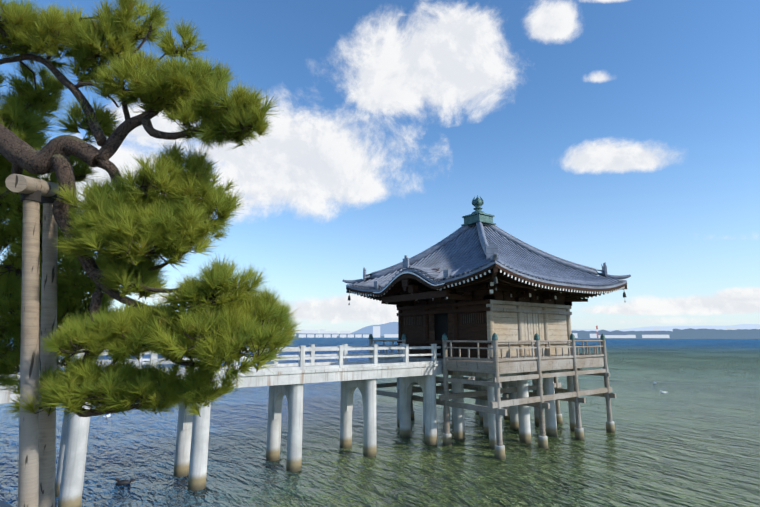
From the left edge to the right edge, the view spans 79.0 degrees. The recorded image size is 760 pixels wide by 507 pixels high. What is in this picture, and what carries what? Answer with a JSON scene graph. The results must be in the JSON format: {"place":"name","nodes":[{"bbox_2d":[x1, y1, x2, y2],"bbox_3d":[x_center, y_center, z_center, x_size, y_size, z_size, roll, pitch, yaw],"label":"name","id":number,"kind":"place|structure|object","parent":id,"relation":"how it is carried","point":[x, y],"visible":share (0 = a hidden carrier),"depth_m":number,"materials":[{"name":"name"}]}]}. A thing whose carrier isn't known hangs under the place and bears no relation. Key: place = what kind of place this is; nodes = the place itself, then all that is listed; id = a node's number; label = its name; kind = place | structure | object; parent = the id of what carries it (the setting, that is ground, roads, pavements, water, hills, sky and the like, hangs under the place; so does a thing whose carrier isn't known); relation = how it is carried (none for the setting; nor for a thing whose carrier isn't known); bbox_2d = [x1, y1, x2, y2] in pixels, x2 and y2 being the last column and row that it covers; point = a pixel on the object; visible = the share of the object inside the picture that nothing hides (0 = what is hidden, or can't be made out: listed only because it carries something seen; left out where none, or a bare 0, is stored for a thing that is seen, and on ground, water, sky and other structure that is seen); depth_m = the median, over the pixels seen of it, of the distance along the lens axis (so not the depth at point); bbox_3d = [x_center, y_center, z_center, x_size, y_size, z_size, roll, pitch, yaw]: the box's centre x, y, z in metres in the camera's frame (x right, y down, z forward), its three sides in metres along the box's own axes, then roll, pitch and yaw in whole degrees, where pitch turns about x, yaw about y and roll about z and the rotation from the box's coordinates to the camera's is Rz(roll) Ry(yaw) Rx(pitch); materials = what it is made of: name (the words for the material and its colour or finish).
{"place":"outdoors","nodes":[
{"label":"outdoors","id":0,"kind":"place"},
{"bbox_2d":[0,500,13,506],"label":"shore ground","id":1,"kind":"structure","parent":0,"point":[3,504],"depth_m":4.73,"materials":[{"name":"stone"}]},
{"bbox_2d":[5,174,58,506],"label":"pine support poles","id":2,"kind":"object","parent":1,"relation":"on","point":[37,461],"visible":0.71,"depth_m":3.94,"materials":[{"name":"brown wood"}]},
{"bbox_2d":[0,0,300,425],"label":"pine tree","id":3,"kind":"object","parent":1,"relation":"on","point":[110,239],"visible":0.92,"depth_m":4.07,"materials":[{"name":"green plant"}]},
{"bbox_2d":[0,338,759,506],"bbox_3d":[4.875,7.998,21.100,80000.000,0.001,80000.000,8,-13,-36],"label":"lake water","id":4,"kind":"structure","parent":0,"point":[690,437],"depth_m":16.95,"materials":[{"name":"teal liquid"}]},
{"bbox_2d":[115,478,135,484],"bbox_3d":[-7.245,6.476,13.090,0.565,0.240,0.171,4,-11,-23],"label":"bird","id":5,"kind":"object","parent":4,"relation":"on","point":[121,482],"visible":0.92,"depth_m":13.02},
{"bbox_2d":[0,343,442,506],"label":"footbridge","id":6,"kind":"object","parent":4,"relation":"in","point":[288,380],"depth_m":15.13,"materials":[{"name":"white concrete"}]},
{"bbox_2d":[343,195,630,459],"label":"temple pavilion","id":7,"kind":"structure","parent":4,"relation":"in","point":[481,298],"depth_m":19.46,"materials":[{"name":"wood"}]},
{"bbox_2d":[0,0,759,334],"label":"sky","id":8,"kind":"structure","parent":0,"point":[624,135],"materials":[{"name":"blue"}]},
{"bbox_2d":[292,322,759,338],"bbox_3d":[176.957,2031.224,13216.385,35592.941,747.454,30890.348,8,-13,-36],"label":"shore","id":9,"kind":"structure","parent":0,"point":[739,331],"depth_m":1617.90,"materials":[{"name":"grey"}]}
]}

